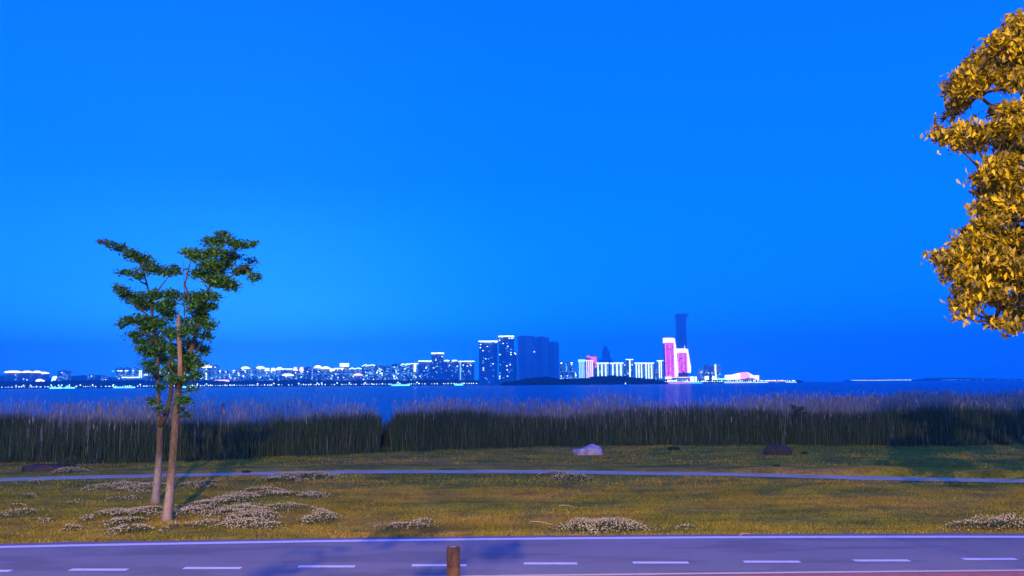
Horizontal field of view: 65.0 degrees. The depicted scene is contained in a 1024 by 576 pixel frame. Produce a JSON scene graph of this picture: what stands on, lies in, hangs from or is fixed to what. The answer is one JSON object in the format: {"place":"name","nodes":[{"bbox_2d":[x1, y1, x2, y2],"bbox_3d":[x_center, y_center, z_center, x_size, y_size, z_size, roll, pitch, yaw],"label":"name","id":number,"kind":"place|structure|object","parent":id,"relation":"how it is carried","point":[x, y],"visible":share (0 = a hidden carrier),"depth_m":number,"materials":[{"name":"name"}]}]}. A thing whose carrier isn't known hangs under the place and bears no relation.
{"place":"outdoors","nodes":[
{"label":"outdoors","id":0,"kind":"place"},
{"bbox_2d":[0,375,115,380],"bbox_3d":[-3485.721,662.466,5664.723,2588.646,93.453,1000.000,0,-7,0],"label":"hills","id":1,"kind":"structure","parent":0,"point":[75,378],"depth_m":5469.85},
{"bbox_2d":[8,385,430,388],"bbox_3d":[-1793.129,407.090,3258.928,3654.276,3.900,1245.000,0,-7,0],"label":"shore","id":2,"kind":"structure","parent":0,"point":[174,387],"depth_m":2643.04,"materials":[{"name":"blue"}]},
{"bbox_2d":[4,371,22,381],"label":"apartment block","id":3,"kind":"structure","parent":2,"relation":"on","point":[12,376],"depth_m":3035.21,"materials":[{"name":"blue"}]},
{"bbox_2d":[22,371,32,381],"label":"apartment block","id":4,"kind":"structure","parent":2,"relation":"on","point":[27,376],"depth_m":3033.82,"materials":[{"name":"blue"}]},
{"bbox_2d":[33,371,42,381],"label":"apartment block","id":5,"kind":"structure","parent":2,"relation":"on","point":[36,374],"depth_m":3035.07,"materials":[{"name":"blue"}]},
{"bbox_2d":[41,372,49,380],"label":"apartment block","id":6,"kind":"structure","parent":2,"relation":"on","point":[45,375],"depth_m":3033.75,"materials":[{"name":"blue"}]},
{"bbox_2d":[57,370,70,380],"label":"apartment block","id":7,"kind":"structure","parent":2,"relation":"on","point":[63,375],"depth_m":3333.71,"materials":[{"name":"blue"}]},
{"bbox_2d":[116,367,123,380],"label":"apartment block","id":8,"kind":"structure","parent":2,"relation":"on","point":[119,373],"depth_m":3035.97,"materials":[{"name":"blue"}]},
{"bbox_2d":[124,367,130,376],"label":"apartment block","id":9,"kind":"structure","parent":2,"relation":"on","point":[127,371],"depth_m":3035.61,"materials":[{"name":"blue"}]},
{"bbox_2d":[132,367,138,376],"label":"apartment block","id":10,"kind":"structure","parent":2,"relation":"on","point":[134,371],"depth_m":3035.37,"materials":[{"name":"blue"}]},
{"bbox_2d":[138,367,144,379],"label":"apartment block","id":11,"kind":"structure","parent":2,"relation":"on","point":[140,373],"depth_m":3034.46,"materials":[{"name":"blue"}]},
{"bbox_2d":[192,365,211,379],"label":"apartment block","id":12,"kind":"structure","parent":2,"relation":"on","point":[207,374],"depth_m":3036.14,"materials":[{"name":"blue"}]},
{"bbox_2d":[213,365,218,379],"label":"apartment block","id":13,"kind":"structure","parent":2,"relation":"on","point":[216,371],"depth_m":3234.09,"materials":[{"name":"blue"}]},
{"bbox_2d":[223,369,228,379],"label":"apartment block","id":14,"kind":"structure","parent":2,"relation":"on","point":[225,373],"depth_m":3034.16,"materials":[{"name":"blue"}]},
{"bbox_2d":[241,367,249,380],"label":"apartment block","id":15,"kind":"structure","parent":2,"relation":"on","point":[245,375],"depth_m":3035.19,"materials":[{"name":"blue"}]},
{"bbox_2d":[250,367,256,380],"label":"apartment block","id":16,"kind":"structure","parent":2,"relation":"on","point":[253,372],"depth_m":3133.98,"materials":[{"name":"blue"}]},
{"bbox_2d":[0,378,517,388],"bbox_3d":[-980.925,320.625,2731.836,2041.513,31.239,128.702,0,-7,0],"label":"shore woods","id":17,"kind":"object","parent":2,"relation":"on","point":[96,383],"visible":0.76,"depth_m":2680.44,"materials":[{"name":"plant"}]},
{"bbox_2d":[256,366,264,380],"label":"apartment block","id":18,"kind":"structure","parent":2,"relation":"on","point":[260,373],"depth_m":3036.12,"materials":[{"name":"blue"}]},
{"bbox_2d":[264,368,275,380],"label":"apartment block","id":19,"kind":"structure","parent":2,"relation":"on","point":[269,373],"depth_m":3034.76,"materials":[{"name":"blue"}]},
{"bbox_2d":[276,367,283,379],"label":"apartment block","id":20,"kind":"structure","parent":2,"relation":"on","point":[279,372],"depth_m":3034.23,"materials":[{"name":"blue"}]},
{"bbox_2d":[282,374,293,379],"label":"apartment block","id":21,"kind":"structure","parent":2,"relation":"on","point":[287,376],"depth_m":2952.63,"materials":[{"name":"blue"}]},
{"bbox_2d":[293,367,304,380],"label":"apartment block","id":22,"kind":"structure","parent":2,"relation":"on","point":[299,373],"depth_m":3034.59,"materials":[{"name":"blue"}]},
{"bbox_2d":[305,366,311,379],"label":"apartment block","id":23,"kind":"structure","parent":2,"relation":"on","point":[308,372],"depth_m":3034.30,"materials":[{"name":"blue"}]},
{"bbox_2d":[314,365,321,379],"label":"apartment block","id":24,"kind":"structure","parent":2,"relation":"on","point":[317,372],"depth_m":3034.70,"materials":[{"name":"blue"}]},
{"bbox_2d":[321,367,329,380],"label":"apartment block","id":25,"kind":"structure","parent":2,"relation":"on","point":[325,373],"depth_m":3035.41,"materials":[{"name":"blue"}]},
{"bbox_2d":[330,369,334,379],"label":"apartment block","id":26,"kind":"structure","parent":2,"relation":"on","point":[332,374],"depth_m":3033.61,"materials":[{"name":"blue"}]},
{"bbox_2d":[335,368,343,380],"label":"apartment block","id":27,"kind":"structure","parent":2,"relation":"on","point":[339,374],"depth_m":3034.77,"materials":[{"name":"blue"}]},
{"bbox_2d":[340,363,348,380],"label":"apartment block","id":28,"kind":"structure","parent":2,"relation":"on","point":[345,366],"depth_m":3096.01,"materials":[{"name":"blue"}]},
{"bbox_2d":[349,367,361,380],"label":"apartment block","id":29,"kind":"structure","parent":2,"relation":"on","point":[353,371],"depth_m":3074.51,"materials":[{"name":"blue"}]},
{"bbox_2d":[353,373,362,380],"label":"apartment block","id":30,"kind":"structure","parent":2,"relation":"on","point":[358,376],"depth_m":2943.59,"materials":[{"name":"blue"}]},
{"bbox_2d":[362,364,375,379],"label":"apartment block","id":31,"kind":"structure","parent":2,"relation":"on","point":[369,371],"depth_m":3035.10,"materials":[{"name":"blue"}]},
{"bbox_2d":[376,365,383,379],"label":"apartment block","id":32,"kind":"structure","parent":2,"relation":"on","point":[379,372],"depth_m":3034.37,"materials":[{"name":"blue"}]},
{"bbox_2d":[384,365,390,380],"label":"apartment block","id":33,"kind":"structure","parent":2,"relation":"on","point":[387,372],"depth_m":3074.25,"materials":[{"name":"blue"}]},
{"bbox_2d":[391,364,399,380],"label":"apartment block","id":34,"kind":"structure","parent":2,"relation":"on","point":[395,372],"depth_m":3036.82,"materials":[{"name":"blue"}]},
{"bbox_2d":[400,363,409,380],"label":"apartment block","id":35,"kind":"structure","parent":2,"relation":"on","point":[405,372],"depth_m":2985.97,"materials":[{"name":"blue"}]},
{"bbox_2d":[410,363,417,380],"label":"apartment block","id":36,"kind":"structure","parent":2,"relation":"on","point":[413,371],"depth_m":2986.24,"materials":[{"name":"blue"}]},
{"bbox_2d":[418,361,431,379],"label":"apartment block","id":37,"kind":"structure","parent":2,"relation":"on","point":[424,370],"depth_m":2838.77,"materials":[{"name":"blue"}]},
{"bbox_2d":[431,353,443,379],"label":"apartment block","id":38,"kind":"structure","parent":2,"relation":"on","point":[437,367],"depth_m":2838.23,"materials":[{"name":"blue"}]},
{"bbox_2d":[443,360,458,379],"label":"apartment block","id":39,"kind":"structure","parent":2,"relation":"on","point":[450,369],"depth_m":2837.59,"materials":[{"name":"blue"}]},
{"bbox_2d":[459,361,473,380],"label":"apartment block","id":40,"kind":"structure","parent":2,"relation":"on","point":[466,370],"depth_m":2837.35,"materials":[{"name":"blue"}]},
{"bbox_2d":[518,335,534,379],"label":"apartment block","id":41,"kind":"structure","parent":2,"relation":"on","point":[526,364],"depth_m":2641.48,"materials":[{"name":"blue"}]},
{"bbox_2d":[446,545,459,575],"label":"bollard","id":42,"kind":"object","parent":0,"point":[453,560],"visible":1,"depth_m":9.76,"materials":[{"name":"brown wood"}]},
{"bbox_2d":[0,443,1023,575],"bbox_3d":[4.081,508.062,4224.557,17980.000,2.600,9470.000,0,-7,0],"label":"ground","id":43,"kind":"structure","parent":0,"point":[379,520],"depth_m":21.80,"materials":[{"name":"plant"}]},
{"bbox_2d":[21,463,63,471],"bbox_3d":[-16.922,6.514,28.963,1.466,0.362,0.921,0,-7,0],"label":"boulder","id":44,"kind":"object","parent":43,"relation":"on","point":[42,467],"visible":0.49,"depth_m":28.66,"materials":[{"name":"stone"}]},
{"bbox_2d":[48,466,89,473],"bbox_3d":[-15.539,6.394,28.301,1.611,0.290,1.428,0,-7,0],"label":"clover clump","id":45,"kind":"object","parent":43,"relation":"on","point":[69,469],"visible":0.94,"depth_m":28.06,"materials":[{"name":"white plant"}]},
{"bbox_2d":[88,237,186,503],"bbox_3d":[-9.851,2.096,21.389,3.457,7.164,1.922,-5,-8,34],"label":"lawn tree","id":46,"kind":"object","parent":43,"relation":"on","point":[153,345],"visible":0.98,"depth_m":21.09,"materials":[{"name":"green plant"}]},
{"bbox_2d":[0,479,333,535],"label":"clover","id":47,"kind":"object","parent":43,"relation":"on","point":[240,517],"visible":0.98,"depth_m":19.15,"materials":[{"name":"white plant"}]},
{"bbox_2d":[156,229,262,521],"bbox_3d":[-6.926,1.896,18.332,2.646,6.796,2.120,0,-7,0],"label":"lawn tree","id":48,"kind":"object","parent":43,"relation":"on","point":[211,272],"visible":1,"depth_m":18.12,"materials":[{"name":"green plant"}]},
{"bbox_2d":[245,470,350,483],"bbox_3d":[-6.949,6.130,26.428,3.433,0.255,3.066,3,-8,-29],"label":"clover clump","id":49,"kind":"object","parent":43,"relation":"on","point":[280,477],"visible":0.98,"depth_m":26.01,"materials":[{"name":"white plant"}]},
{"bbox_2d":[293,507,341,525],"bbox_3d":[-4.378,5.115,18.143,1.074,0.259,2.020,0,-7,0],"label":"clover clump","id":50,"kind":"object","parent":43,"relation":"on","point":[327,515],"visible":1,"depth_m":17.89,"materials":[{"name":"white plant"}]},
{"bbox_2d":[371,517,439,530],"bbox_3d":[-2.150,5.043,17.145,1.515,0.155,1.113,6,-9,-42],"label":"clover clump","id":51,"kind":"object","parent":43,"relation":"on","point":[411,523],"visible":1,"depth_m":17.05,"materials":[{"name":"white plant"}]},
{"bbox_2d":[0,398,1023,462],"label":"green reeds","id":52,"kind":"object","parent":43,"relation":"on","point":[336,432],"visible":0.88,"depth_m":38.64,"materials":[{"name":"plant"}]},
{"bbox_2d":[0,385,1023,457],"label":"dry reeds","id":53,"kind":"object","parent":43,"relation":"on","point":[1005,402],"visible":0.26,"depth_m":44.59,"materials":[{"name":"plant"}]},
{"bbox_2d":[0,463,1023,478],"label":"grass bank","id":54,"kind":"structure","parent":43,"relation":"on","point":[995,473],"depth_m":27.86,"materials":[{"name":"plant"}]},
{"bbox_2d":[0,429,1023,464],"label":"reed fringe","id":55,"kind":"object","parent":43,"relation":"on","point":[447,447],"visible":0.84,"depth_m":37.34,"materials":[{"name":"plant"}]},
{"bbox_2d":[536,470,594,481],"bbox_3d":[1.771,5.983,25.754,1.785,0.239,2.618,4,-8,-32],"label":"clover clump","id":56,"kind":"object","parent":43,"relation":"on","point":[568,475],"visible":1,"depth_m":25.42,"materials":[{"name":"white plant"}]},
{"bbox_2d":[572,444,602,454],"bbox_3d":[3.212,6.926,34.213,1.336,0.558,0.792,0,-7,0],"label":"boulder","id":57,"kind":"object","parent":43,"relation":"on","point":[591,449],"visible":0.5,"depth_m":33.91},
{"bbox_2d":[547,516,663,534],"bbox_3d":[1.911,4.899,16.831,2.370,0.283,1.767,0,-7,0],"label":"clover clump","id":58,"kind":"object","parent":43,"relation":"on","point":[591,525],"visible":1,"depth_m":16.46,"materials":[{"name":"white plant"}]},
{"bbox_2d":[674,524,697,531],"bbox_3d":[3.569,4.916,16.476,0.486,0.123,0.716,3,-8,-25],"label":"clover clump","id":59,"kind":"object","parent":43,"relation":"on","point":[684,525],"visible":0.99,"depth_m":16.54,"materials":[{"name":"white plant"}]},
{"bbox_2d":[763,444,791,455],"bbox_3d":[10.954,6.741,33.220,1.021,0.572,0.760,3,-8,-25],"label":"boulder","id":60,"kind":"object","parent":43,"relation":"on","point":[776,449],"visible":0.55,"depth_m":33.00,"materials":[{"name":"stone"}]},
{"bbox_2d":[789,404,809,423],"bbox_3d":[14.430,6.801,40.484,1.338,2.056,0.650,0,-7,0],"label":"bush","id":61,"kind":"object","parent":43,"relation":"on","point":[799,409],"visible":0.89,"depth_m":40.50,"materials":[{"name":"green plant"}]},
{"bbox_2d":[920,8,1023,339],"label":"roadside tree","id":62,"kind":"object","parent":43,"relation":"on","point":[984,250],"visible":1,"depth_m":11.52,"materials":[{"name":"yellow plant"}]},
{"bbox_2d":[936,512,1023,531],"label":"clover clump","id":63,"kind":"object","parent":43,"relation":"on","point":[990,522],"visible":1,"depth_m":16.37,"materials":[{"name":"white plant"}]},
{"bbox_2d":[0,538,1023,575],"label":"road","id":64,"kind":"structure","parent":0,"point":[511,557],"depth_m":13.97,"materials":[{"name":"asphalt"}]},
{"bbox_2d":[68,569,127,570],"bbox_3d":[-6.816,4.644,13.252,0.971,0.001,0.150,-1,-7,2],"label":"lane marking","id":65,"kind":"object","parent":64,"relation":"on","point":[97,569],"visible":1,"depth_m":13.22,"materials":[{"name":"paint"}]},
{"bbox_2d":[183,567,241,568],"bbox_3d":[-4.960,4.636,13.306,0.970,0.001,0.150,-1,-7,2],"label":"lane marking","id":66,"kind":"object","parent":64,"relation":"on","point":[212,567],"visible":1,"depth_m":13.30,"materials":[{"name":"paint"}]},
{"bbox_2d":[298,565,355,566],"bbox_3d":[-3.083,4.627,13.356,0.959,0.001,0.150,-1,-7,2],"label":"lane marking","id":67,"kind":"object","parent":64,"relation":"on","point":[326,565],"visible":1,"depth_m":13.38,"materials":[{"name":"paint"}]},
{"bbox_2d":[412,564,466,565],"bbox_3d":[-1.214,4.614,13.376,0.916,0.001,0.150,-1,-7,2],"label":"lane marking","id":68,"kind":"object","parent":64,"relation":"on","point":[434,564],"visible":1,"depth_m":13.41,"materials":[{"name":"paint"}]},
{"bbox_2d":[0,536,1023,547],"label":"edge line","id":69,"kind":"object","parent":64,"relation":"on","point":[512,539],"visible":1,"depth_m":15.51,"materials":[{"name":"paint"}]},
{"bbox_2d":[524,562,576,563],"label":"lane marking","id":70,"kind":"object","parent":64,"relation":"on","point":[550,562],"visible":1,"depth_m":13.47,"materials":[{"name":"paint"}]},
{"bbox_2d":[633,562,689,563],"bbox_3d":[2.487,4.592,13.442,0.932,0.001,0.150,-1,-7,2],"label":"lane marking","id":71,"kind":"object","parent":64,"relation":"on","point":[661,562],"visible":1,"depth_m":13.41,"materials":[{"name":"paint"}]},
{"bbox_2d":[460,569,1023,575],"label":"edge line","id":72,"kind":"object","parent":64,"relation":"on","point":[748,572],"visible":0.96,"depth_m":12.66,"materials":[{"name":"beige paint"}]},
{"bbox_2d":[744,561,800,562],"bbox_3d":[4.346,4.577,13.442,0.937,0.001,0.150,-1,-7,2],"label":"lane marking","id":73,"kind":"object","parent":64,"relation":"on","point":[772,561],"visible":1,"depth_m":13.41,"materials":[{"name":"paint"}]},
{"bbox_2d":[852,559,909,560],"bbox_3d":[6.195,4.565,13.464,0.924,0.001,0.150,-1,-7,2],"label":"lane marking","id":74,"kind":"object","parent":64,"relation":"on","point":[880,560],"visible":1,"depth_m":13.48,"materials":[{"name":"paint"}]},
{"bbox_2d":[962,558,1017,559],"bbox_3d":[8.029,4.556,13.511,0.884,0.001,0.150,-1,-7,2],"label":"lane marking","id":75,"kind":"object","parent":64,"relation":"on","point":[989,559],"visible":1,"depth_m":13.49,"materials":[{"name":"paint"}]},
{"bbox_2d":[0,380,1023,429],"bbox_3d":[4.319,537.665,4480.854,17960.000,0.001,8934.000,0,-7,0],"label":"water","id":76,"kind":"structure","parent":0,"point":[387,399],"depth_m":271.04,"materials":[{"name":"blue liquid"}]},
{"bbox_2d":[479,341,497,384],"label":"apartment block","id":77,"kind":"structure","parent":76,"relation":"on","point":[488,368],"depth_m":2441.69,"materials":[{"name":"blue"}]},
{"bbox_2d":[498,336,513,384],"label":"apartment block","id":78,"kind":"structure","parent":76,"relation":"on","point":[506,358],"depth_m":2443.16,"materials":[{"name":"blue"}]},
{"bbox_2d":[514,351,516,380],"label":"apartment block","id":79,"kind":"structure","parent":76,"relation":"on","point":[515,365],"depth_m":2489.07,"materials":[{"name":"blue"}]},
{"bbox_2d":[559,361,563,378],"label":"apartment block","id":80,"kind":"structure","parent":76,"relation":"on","point":[561,363],"depth_m":2885.26,"materials":[{"name":"blue"}]},
{"bbox_2d":[569,361,573,378],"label":"apartment block","id":81,"kind":"structure","parent":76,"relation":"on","point":[571,373],"depth_m":2884.60,"materials":[{"name":"blue"}]},
{"bbox_2d":[578,359,584,377],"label":"striped building","id":82,"kind":"structure","parent":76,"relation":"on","point":[581,368],"depth_m":2886.10,"materials":[{"name":"blue"}]},
{"bbox_2d":[585,360,592,377],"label":"striped building","id":83,"kind":"structure","parent":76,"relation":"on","point":[588,368],"depth_m":2837.47,"materials":[{"name":"pink"}]},
{"bbox_2d":[586,355,596,376],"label":"office block","id":84,"kind":"structure","parent":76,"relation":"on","point":[592,357],"depth_m":3087.59,"materials":[{"name":"pink"}]},
{"bbox_2d":[596,363,608,375],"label":"apartment block","id":85,"kind":"structure","parent":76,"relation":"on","point":[602,369],"depth_m":2837.19,"materials":[{"name":"grey"}]},
{"bbox_2d":[610,363,622,376],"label":"apartment block","id":86,"kind":"structure","parent":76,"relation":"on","point":[616,369],"depth_m":2837.46,"materials":[{"name":"grey"}]},
{"bbox_2d":[626,359,632,376],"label":"apartment block","id":87,"kind":"structure","parent":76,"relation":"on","point":[629,367],"depth_m":2836.74,"materials":[{"name":"grey"}]},
{"bbox_2d":[634,363,644,378],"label":"apartment block","id":88,"kind":"structure","parent":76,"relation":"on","point":[639,370],"depth_m":2836.63,"materials":[{"name":"grey"}]},
{"bbox_2d":[644,363,653,378],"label":"apartment block","id":89,"kind":"structure","parent":76,"relation":"on","point":[649,370],"depth_m":2836.93,"materials":[{"name":"grey"}]},
{"bbox_2d":[0,470,1023,482],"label":"path","id":90,"kind":"structure","parent":0,"point":[581,472],"depth_m":26.80,"materials":[{"name":"concrete"}]},
{"bbox_2d":[0,533,1023,545],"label":"road verge","id":91,"kind":"structure","parent":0,"point":[635,535],"depth_m":15.76,"materials":[{"name":"grey concrete"}]},
{"bbox_2d":[0,527,1021,542],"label":"grass fringe","id":92,"kind":"object","parent":91,"relation":"on","point":[395,535],"depth_m":15.91,"materials":[{"name":"plant"}]},
{"bbox_2d":[0,0,1023,382],"label":"sky","id":93,"kind":"structure","parent":0,"point":[414,180],"materials":[{"name":"blue"}]},
{"bbox_2d":[568,384,615,384],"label":"island","id":94,"kind":"structure","parent":0,"point":[591,384],"depth_m":1789.11,"materials":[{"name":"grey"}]},
{"bbox_2d":[500,375,668,384],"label":"island woods","id":95,"kind":"object","parent":94,"relation":"on","point":[603,379],"visible":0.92,"depth_m":1798.24,"materials":[{"name":"plant"}]},
{"bbox_2d":[685,572,1023,575],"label":"red track","id":96,"kind":"structure","parent":0,"point":[960,574],"depth_m":12.51,"materials":[{"name":"red"}]},
{"bbox_2d":[851,380,990,381],"bbox_3d":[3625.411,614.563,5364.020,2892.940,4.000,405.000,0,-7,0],"label":"shore","id":97,"kind":"structure","parent":0,"point":[967,380],"depth_m":5164.67,"materials":[{"name":"blue"}]},
{"bbox_2d":[844,378,1023,381],"bbox_3d":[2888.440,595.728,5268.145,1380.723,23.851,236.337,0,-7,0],"label":"shore woods","id":98,"kind":"object","parent":97,"relation":"on","point":[947,379],"visible":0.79,"depth_m":5170.95,"materials":[{"name":"plant"}]},
{"bbox_3d":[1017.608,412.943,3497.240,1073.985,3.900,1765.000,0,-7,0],"label":"far shore","id":99,"kind":"structure","parent":0,"visible":0},
{"bbox_2d":[534,336,549,377],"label":"apartment block","id":100,"kind":"structure","parent":99,"relation":"on","point":[541,348],"depth_m":2643.27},
{"bbox_2d":[549,341,558,378],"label":"apartment block","id":101,"kind":"structure","parent":99,"relation":"on","point":[554,358],"depth_m":2643.37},
{"bbox_2d":[599,346,612,374],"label":"skyscraper","id":102,"kind":"structure","parent":99,"relation":"on","point":[605,356],"depth_m":5185.08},
{"bbox_2d":[657,360,663,380],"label":"apartment block","id":103,"kind":"structure","parent":99,"relation":"on","point":[660,375],"depth_m":2835.11,"materials":[{"name":"grey"}]},
{"bbox_2d":[663,338,677,381],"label":"pink tower","id":104,"kind":"structure","parent":99,"relation":"on","point":[670,360],"depth_m":2889.86,"materials":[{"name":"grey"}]},
{"bbox_2d":[672,377,690,382],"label":"podium","id":105,"kind":"object","parent":99,"relation":"on","point":[681,379],"visible":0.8,"depth_m":2831.60,"materials":[{"name":"blue"}]},
{"bbox_2d":[675,312,688,375],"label":"skyscraper","id":106,"kind":"structure","parent":99,"relation":"on","point":[681,332],"depth_m":3903.61,"materials":[{"name":"glass"}]},
{"bbox_2d":[677,346,690,376],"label":"pink tower","id":107,"kind":"structure","parent":99,"relation":"on","point":[684,364],"depth_m":2966.94,"materials":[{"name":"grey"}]},
{"bbox_2d":[698,368,703,379],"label":"apartment block","id":108,"kind":"structure","parent":99,"relation":"on","point":[701,373],"depth_m":2982.31,"materials":[{"name":"blue"}]},
{"bbox_2d":[704,364,709,379],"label":"apartment block","id":109,"kind":"structure","parent":99,"relation":"on","point":[706,369],"depth_m":3133.69,"materials":[{"name":"blue"}]},
{"bbox_2d":[713,364,720,377],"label":"apartment block","id":110,"kind":"structure","parent":99,"relation":"on","point":[716,370],"depth_m":2984.00,"materials":[{"name":"blue"}]},
{"bbox_2d":[725,372,758,379],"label":"exhibition hall","id":111,"kind":"structure","parent":99,"relation":"on","point":[742,376],"depth_m":2783.41,"materials":[{"name":"white"}]},
{"bbox_2d":[695,379,803,382],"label":"shore woods","id":112,"kind":"object","parent":99,"relation":"on","point":[741,381],"visible":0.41,"depth_m":2672.84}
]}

